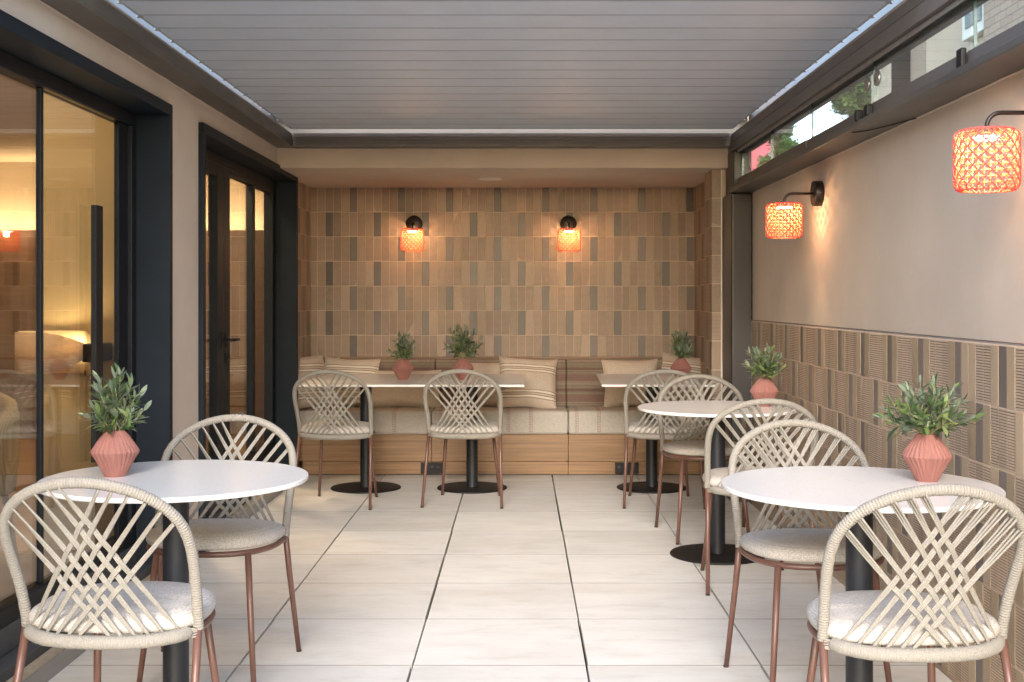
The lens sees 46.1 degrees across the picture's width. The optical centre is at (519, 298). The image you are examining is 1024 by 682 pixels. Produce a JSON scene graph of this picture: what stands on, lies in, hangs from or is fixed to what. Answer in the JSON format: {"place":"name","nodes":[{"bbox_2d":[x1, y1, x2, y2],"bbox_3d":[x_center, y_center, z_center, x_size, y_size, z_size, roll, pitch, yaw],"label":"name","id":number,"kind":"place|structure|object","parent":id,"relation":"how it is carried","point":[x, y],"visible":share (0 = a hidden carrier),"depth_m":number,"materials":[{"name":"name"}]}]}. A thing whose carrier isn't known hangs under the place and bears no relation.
{"place":"outdoors","nodes":[
{"label":"outdoors","id":0,"kind":"place"},
{"bbox_2d":[48,475,951,681],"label":"paving","id":1,"kind":"structure","parent":0,"point":[503,608],"depth_m":5.14,"materials":[{"name":"beige tile"}]},
{"bbox_2d":[0,477,219,681],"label":"rope chair","id":2,"kind":"object","parent":1,"relation":"on","point":[169,612],"visible":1,"depth_m":2.94,"materials":[{"name":"beige fabric"}]},
{"bbox_2d":[38,460,308,681],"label":"round table","id":3,"kind":"object","parent":1,"relation":"on","point":[178,485],"visible":0.84,"depth_m":3.60,"materials":[{"name":"white stone"}]},
{"bbox_2d":[90,429,139,477],"bbox_3d":[-1.228,0.467,3.650,0.143,0.140,0.143,0,0,0],"label":"vase","id":4,"kind":"object","parent":3,"relation":"on","point":[114,453],"visible":0.98,"depth_m":3.61,"materials":[{"name":"pink ceramic"}]},
{"bbox_2d":[78,362,151,433],"bbox_3d":[-1.228,0.326,3.646,0.206,0.269,0.192,0,0,0],"label":"olive sprig","id":5,"kind":"object","parent":4,"relation":"in","point":[112,406],"visible":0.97,"depth_m":3.63,"materials":[{"name":"green plant"}]},
{"bbox_2d":[137,414,301,681],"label":"rope chair","id":6,"kind":"object","parent":1,"relation":"on","point":[228,532],"visible":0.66,"depth_m":4.21,"materials":[{"name":"beige fabric"}]},
{"bbox_2d":[292,369,377,509],"bbox_3d":[-1.131,0.847,7.478,0.507,0.852,0.562,0,0,5],"label":"rope chair","id":7,"kind":"object","parent":1,"relation":"on","point":[331,429],"visible":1,"depth_m":7.30,"materials":[{"name":"beige fabric"}]},
{"bbox_2d":[299,374,424,493],"bbox_3d":[-1.036,0.904,8.090,0.710,0.735,1.100,0,0,0],"label":"square table","id":8,"kind":"object","parent":1,"relation":"on","point":[370,381],"visible":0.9,"depth_m":8.05,"materials":[{"name":"white stone"}]},
{"bbox_2d":[392,359,412,379],"bbox_3d":[-0.782,0.467,8.030,0.143,0.140,0.143,0,0,25],"label":"vase","id":9,"kind":"object","parent":8,"relation":"on","point":[402,369],"visible":0.98,"depth_m":7.99,"materials":[{"name":"pink ceramic"}]},
{"bbox_2d":[386,331,416,359],"bbox_3d":[-0.795,0.334,8.020,0.216,0.252,0.185,0,0,0],"label":"olive sprig","id":10,"kind":"object","parent":9,"relation":"in","point":[401,352],"visible":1,"depth_m":8.01,"materials":[{"name":"green plant"}]},
{"bbox_2d":[420,369,502,508],"bbox_3d":[-0.339,0.847,7.523,0.507,0.852,0.562,0,0,4],"label":"rope chair","id":11,"kind":"object","parent":1,"relation":"on","point":[462,428],"visible":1,"depth_m":7.35,"materials":[{"name":"beige fabric"}]},
{"bbox_2d":[412,374,524,493],"bbox_3d":[-0.322,0.904,8.090,0.710,0.735,1.100,0,0,1],"label":"square table","id":12,"kind":"object","parent":1,"relation":"on","point":[471,484],"visible":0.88,"depth_m":8.05,"materials":[{"name":"black metal"}]},
{"bbox_2d":[453,358,473,379],"bbox_3d":[-0.379,0.467,8.030,0.143,0.140,0.143,0,0,-26],"label":"vase","id":13,"kind":"object","parent":12,"relation":"on","point":[463,363],"visible":0.83,"depth_m":7.99,"materials":[{"name":"pink ceramic"}]},
{"bbox_2d":[443,324,483,358],"bbox_3d":[-0.379,0.311,8.041,0.282,0.299,0.259,0,0,0],"label":"olive sprig","id":14,"kind":"object","parent":13,"relation":"in","point":[465,345],"visible":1,"depth_m":8.00,"materials":[{"name":"green plant"}]},
{"bbox_2d":[298,357,704,475],"bbox_3d":[-0.141,0.861,8.911,2.944,0.842,0.546,0,0,0],"label":"bench","id":15,"kind":"object","parent":1,"relation":"on","point":[579,430],"visible":0.5,"depth_m":8.67,"materials":[{"name":"brown wood"}]},
{"bbox_2d":[298,355,324,407],"bbox_3d":[-1.558,0.608,8.824,0.142,0.403,0.443,-11,-8,27],"label":"pillow","id":16,"kind":"object","parent":15,"relation":"on","point":[310,364],"visible":0.41,"depth_m":8.77,"materials":[{"name":"fabric"}]},
{"bbox_2d":[324,356,380,406],"bbox_3d":[-1.260,0.623,8.955,0.424,0.386,0.136,2,-16,3],"label":"pillow","id":17,"kind":"object","parent":15,"relation":"on","point":[370,366],"visible":0.51,"depth_m":8.93,"materials":[{"name":"fabric"}]},
{"bbox_2d":[372,370,441,407],"bbox_3d":[-0.863,0.666,8.943,0.566,0.297,0.149,0,-18,-2],"label":"pillow","id":18,"kind":"object","parent":15,"relation":"on","point":[397,396],"visible":0.59,"depth_m":8.88,"materials":[{"name":"fabric"}]},
{"bbox_2d":[421,462,442,473],"bbox_3d":[-0.637,1.220,8.682,0.158,0.080,0.024,0,0,0],"label":"socket plate","id":19,"kind":"object","parent":15,"relation":"attached to","point":[434,467],"visible":0.86,"depth_m":8.67,"materials":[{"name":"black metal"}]},
{"bbox_2d":[462,363,500,406],"bbox_3d":[-0.232,0.638,9.005,0.407,0.348,0.119,0,-14,2],"label":"pillow","id":20,"kind":"object","parent":15,"relation":"on","point":[489,368],"visible":0.27,"depth_m":8.97,"materials":[{"name":"fabric"}]},
{"bbox_2d":[497,356,557,407],"bbox_3d":[0.058,0.622,8.910,0.446,0.414,0.146,4,-24,-3],"label":"pillow","id":21,"kind":"object","parent":15,"relation":"on","point":[537,390],"visible":0.88,"depth_m":8.85,"materials":[{"name":"fabric"}]},
{"bbox_2d":[615,462,638,473],"bbox_3d":[0.771,1.220,8.682,0.170,0.080,0.024,0,0,0],"label":"socket plate","id":22,"kind":"object","parent":15,"relation":"attached to","point":[619,467],"visible":0.73,"depth_m":8.67,"materials":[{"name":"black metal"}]},
{"bbox_2d":[601,359,657,406],"bbox_3d":[0.827,0.629,8.982,0.423,0.374,0.135,-1,-17,-2],"label":"pillow","id":23,"kind":"object","parent":15,"relation":"on","point":[614,396],"visible":0.56,"depth_m":8.95,"materials":[{"name":"fabric"}]},
{"bbox_2d":[657,352,700,401],"bbox_3d":[1.206,0.613,8.925,0.405,0.406,0.133,6,-10,32],"label":"pillow","id":24,"kind":"object","parent":15,"relation":"on","point":[668,359],"visible":0.22,"depth_m":8.89,"materials":[{"name":"fabric"}]},
{"bbox_2d":[596,374,714,493],"bbox_3d":[0.885,0.904,8.090,0.710,0.735,1.100,0,0,2],"label":"square table","id":25,"kind":"object","parent":1,"relation":"on","point":[649,485],"visible":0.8,"depth_m":8.05,"materials":[{"name":"black metal"}]},
{"bbox_2d":[670,358,690,376],"bbox_3d":[1.076,0.467,8.050,0.143,0.140,0.143,0,0,12],"label":"vase","id":26,"kind":"object","parent":25,"relation":"on","point":[683,365],"visible":0.74,"depth_m":8.01,"materials":[{"name":"pink ceramic"}]},
{"bbox_2d":[669,330,693,358],"bbox_3d":[1.077,0.332,8.046,0.174,0.256,0.184,0,0,0],"label":"olive sprig","id":27,"kind":"object","parent":26,"relation":"in","point":[683,347],"visible":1,"depth_m":8.03,"materials":[{"name":"green plant"}]},
{"bbox_2d":[623,369,704,508],"bbox_3d":[0.885,0.847,7.498,0.507,0.852,0.562,0,0,2],"label":"rope chair","id":28,"kind":"object","parent":1,"relation":"on","point":[647,428],"visible":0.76,"depth_m":7.33,"materials":[{"name":"beige fabric"}]},
{"bbox_2d":[654,374,749,544],"bbox_3d":[1.003,0.847,6.502,0.507,0.852,0.562,0,0,0],"label":"rope chair","id":29,"kind":"object","parent":1,"relation":"on","point":[688,447],"visible":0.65,"depth_m":6.63,"materials":[{"name":"beige fabric"}]},
{"bbox_2d":[694,169,725,470],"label":"niche pier","id":30,"kind":"structure","parent":1,"relation":"on","point":[709,192],"depth_m":7.98,"materials":[{"name":"beige tile"}]},
{"bbox_2d":[638,400,797,564],"bbox_3d":[0.981,0.904,5.980,0.788,0.735,0.788,0,0,0],"label":"round table","id":31,"kind":"object","parent":1,"relation":"on","point":[722,552],"visible":0.72,"depth_m":5.94,"materials":[{"name":"white metal"}]},
{"bbox_2d":[750,378,778,406],"bbox_3d":[1.224,0.467,6.030,0.143,0.140,0.143,0,0,-13],"label":"vase","id":32,"kind":"object","parent":31,"relation":"on","point":[763,388],"visible":0.91,"depth_m":5.99,"materials":[{"name":"pink ceramic"}]},
{"bbox_2d":[743,341,785,378],"bbox_3d":[1.223,0.333,6.029,0.219,0.255,0.237,0,0,0],"label":"olive sprig","id":33,"kind":"object","parent":32,"relation":"in","point":[762,366],"visible":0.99,"depth_m":6.00,"materials":[{"name":"green plant"}]},
{"bbox_2d":[700,398,820,595],"bbox_3d":[1.047,0.847,5.372,0.507,0.852,0.562,0,0,-1],"label":"rope chair","id":34,"kind":"object","parent":1,"relation":"on","point":[712,480],"visible":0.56,"depth_m":5.18,"materials":[{"name":"beige fabric"}]},
{"bbox_2d":[723,419,891,681],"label":"rope chair","id":35,"kind":"object","parent":1,"relation":"on","point":[797,543],"visible":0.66,"depth_m":4.05,"materials":[{"name":"beige fabric"}]},
{"bbox_2d":[721,466,1005,681],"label":"round table","id":36,"kind":"object","parent":1,"relation":"on","point":[846,489],"visible":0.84,"depth_m":3.45,"materials":[{"name":"white metal"}]},
{"bbox_2d":[901,433,951,482],"bbox_3d":[1.200,0.467,3.550,0.143,0.140,0.143,0,0,38],"label":"vase","id":37,"kind":"object","parent":36,"relation":"on","point":[927,458],"visible":0.94,"depth_m":3.51,"materials":[{"name":"pink ceramic"}]},
{"bbox_2d":[872,372,985,441],"bbox_3d":[1.192,0.337,3.536,0.322,0.246,0.242,0,0,0],"label":"olive sprig","id":38,"kind":"object","parent":37,"relation":"in","point":[936,413],"visible":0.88,"depth_m":3.52,"materials":[{"name":"green plant"}]},
{"bbox_2d":[723,33,1023,503],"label":"steel beam","id":39,"kind":"structure","parent":1,"relation":"on","point":[997,63],"depth_m":6.16,"materials":[{"name":"paint"}]},
{"bbox_2d":[40,0,988,153],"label":"pergola roof","id":40,"kind":"structure","parent":39,"relation":"on","point":[496,73],"depth_m":5.43,"materials":[{"name":"metal"}]},
{"bbox_2d":[737,0,1023,182],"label":"glass strip","id":41,"kind":"object","parent":39,"relation":"attached to","point":[963,56],"visible":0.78,"depth_m":4.58,"materials":[{"name":"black glass"}]},
{"bbox_2d":[806,483,1023,681],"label":"rope chair","id":42,"kind":"object","parent":1,"relation":"on","point":[849,623],"visible":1,"depth_m":2.83,"materials":[{"name":"beige fabric"}]},
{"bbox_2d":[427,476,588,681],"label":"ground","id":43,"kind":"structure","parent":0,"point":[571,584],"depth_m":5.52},
{"bbox_2d":[0,74,263,600],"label":"room shell","id":44,"kind":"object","parent":43,"relation":"on","point":[17,206],"depth_m":10.02,"materials":[{"name":"paint"}]},
{"bbox_2d":[0,393,19,561],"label":"boucle chair","id":45,"kind":"object","parent":44,"relation":"on","point":[9,434],"visible":0.91,"depth_m":5.14,"materials":[{"name":"beige fabric"}]},
{"bbox_2d":[0,0,276,518],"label":"building wall","id":46,"kind":"structure","parent":43,"relation":"on","point":[190,111],"depth_m":5.62,"materials":[{"name":"paint"}]},
{"bbox_2d":[44,93,113,549],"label":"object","id":47,"kind":"structure","parent":46,"relation":"attached to","point":[78,162],"depth_m":5.62,"materials":[{"name":"glass"}]},
{"bbox_2d":[15,331,111,380],"bbox_3d":[-2.079,0.259,5.479,0.418,0.225,0.210,0,0,-17],"label":"reading lamp","id":48,"kind":"object","parent":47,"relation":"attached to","point":[67,351],"visible":0.82,"depth_m":5.41,"materials":[{"name":"beige fabric"}]},
{"bbox_2d":[0,9,172,681],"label":"sliding window","id":49,"kind":"structure","parent":46,"relation":"attached to","point":[140,118],"depth_m":5.17,"materials":[{"name":"black metal"}]},
{"bbox_2d":[0,50,135,628],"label":"window frame","id":50,"kind":"structure","parent":49,"relation":"in","point":[12,67],"depth_m":5.17,"materials":[{"name":"black metal"}]},
{"bbox_2d":[198,122,297,551],"bbox_3d":[-1.679,0.221,7.185,0.242,2.182,2.530,0,0,0],"label":"glass door","id":51,"kind":"structure","parent":46,"relation":"attached to","point":[223,159],"depth_m":7.67,"materials":[{"name":"black metal"}]},
{"bbox_2d":[206,160,230,459],"bbox_3d":[-1.701,0.163,6.458,0.108,1.838,0.893,0,0,0],"label":"door leaf","id":52,"kind":"structure","parent":51,"relation":"in","point":[215,173],"depth_m":6.77,"materials":[{"name":"black glass"}]},
{"bbox_2d":[224,168,272,461],"bbox_3d":[-1.701,0.163,7.601,0.108,1.838,1.373,0,0,0],"label":"door leaf","id":53,"kind":"structure","parent":51,"relation":"in","point":[251,185],"depth_m":7.67,"materials":[{"name":"black metal"}]},
{"bbox_2d":[298,181,310,467],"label":"niche side wall","id":54,"kind":"structure","parent":43,"relation":"on","point":[304,271],"depth_m":8.93,"materials":[{"name":"beige tile"}]},
{"bbox_2d":[310,188,693,356],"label":"niche wall","id":55,"kind":"structure","parent":43,"relation":"on","point":[499,272],"depth_m":9.19,"materials":[{"name":"beige tile"}]},
{"bbox_2d":[400,215,423,251],"bbox_3d":[-0.806,-0.496,9.058,0.177,0.278,0.281,0,0,0],"label":"wall lamp","id":56,"kind":"object","parent":55,"relation":"attached to","point":[414,224],"visible":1,"depth_m":8.97,"materials":[{"name":"orange wicker"}]},
{"bbox_2d":[557,215,580,251],"bbox_3d":[0.368,-0.496,9.058,0.177,0.278,0.281,0,0,0],"label":"wall lamp","id":57,"kind":"object","parent":55,"relation":"attached to","point":[568,223],"visible":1,"depth_m":8.97,"materials":[{"name":"brown metal"}]},
{"bbox_2d":[756,124,798,167],"bbox_3d":[4.711,-1.435,21.991,0.973,5.521,1.022,0,0,0],"label":"garden tree","id":58,"kind":"object","parent":43,"relation":"on","point":[781,144],"visible":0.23,"depth_m":21.92,"materials":[{"name":"green plant"}]},
{"bbox_2d":[828,76,870,119],"bbox_3d":[5.603,-1.560,20.358,1.088,5.769,1.099,0,0,0],"label":"garden tree","id":59,"kind":"object","parent":43,"relation":"on","point":[851,101],"visible":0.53,"depth_m":20.17,"materials":[{"name":"green plant"}]},
{"bbox_2d":[752,69,1023,343],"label":"plaster wall","id":60,"kind":"structure","parent":43,"relation":"on","point":[900,234],"depth_m":4.54,"materials":[{"name":"paint"}]},
{"bbox_2d":[766,181,823,238],"bbox_3d":[1.332,-0.433,5.830,0.281,0.278,0.177,0,0,0],"label":"wall lamp","id":61,"kind":"object","parent":60,"relation":"attached to","point":[816,193],"visible":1,"depth_m":5.78,"materials":[{"name":"wicker"}]},
{"bbox_2d":[751,320,1023,681],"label":"tile wainscot","id":62,"kind":"object","parent":60,"relation":"attached to","point":[842,380],"visible":0.39,"depth_m":4.39,"materials":[{"name":"beige tile"}]},
{"bbox_2d":[952,110,1023,193],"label":"wall lamp","id":63,"kind":"object","parent":60,"relation":"attached to","point":[985,132],"visible":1,"depth_m":3.25,"materials":[{"name":"orange wicker"}]},
{"bbox_2d":[277,116,748,187],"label":"soffit","id":64,"kind":"structure","parent":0,"point":[510,167],"depth_m":7.82,"materials":[{"name":"paint"}]},
{"bbox_2d":[478,177,501,180],"bbox_3d":[-0.211,-0.848,8.510,0.168,0.006,0.168,0,0,0],"label":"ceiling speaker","id":65,"kind":"object","parent":64,"relation":"attached to","point":[490,179],"visible":1,"depth_m":8.51},
{"bbox_2d":[751,141,770,170],"bbox_3d":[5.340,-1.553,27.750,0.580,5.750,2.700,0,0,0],"label":"pink house","id":66,"kind":"structure","parent":0,"point":[762,150],"depth_m":26.50,"materials":[{"name":"pink paint"}]},
{"bbox_2d":[786,101,848,142],"label":"sky","id":67,"kind":"structure","parent":0,"point":[824,118],"materials":[{"name":"white"}]},
{"bbox_2d":[871,4,983,103],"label":"cream house","id":68,"kind":"structure","parent":0,"point":[943,46],"depth_m":12.24,"materials":[{"name":"beige"}]},
{"bbox_2d":[962,4,983,41],"bbox_3d":[4.300,-3.203,11.300,0.099,1.450,0.600,0,0,0],"label":"window","id":69,"kind":"structure","parent":68,"relation":"in","point":[968,20],"depth_m":11.34,"materials":[{"name":"white glass"}]},
{"bbox_2d":[984,0,1023,41],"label":"brick house","id":70,"kind":"structure","parent":0,"point":[1000,16],"depth_m":10.52,"materials":[{"name":"beige brick"}]}
]}

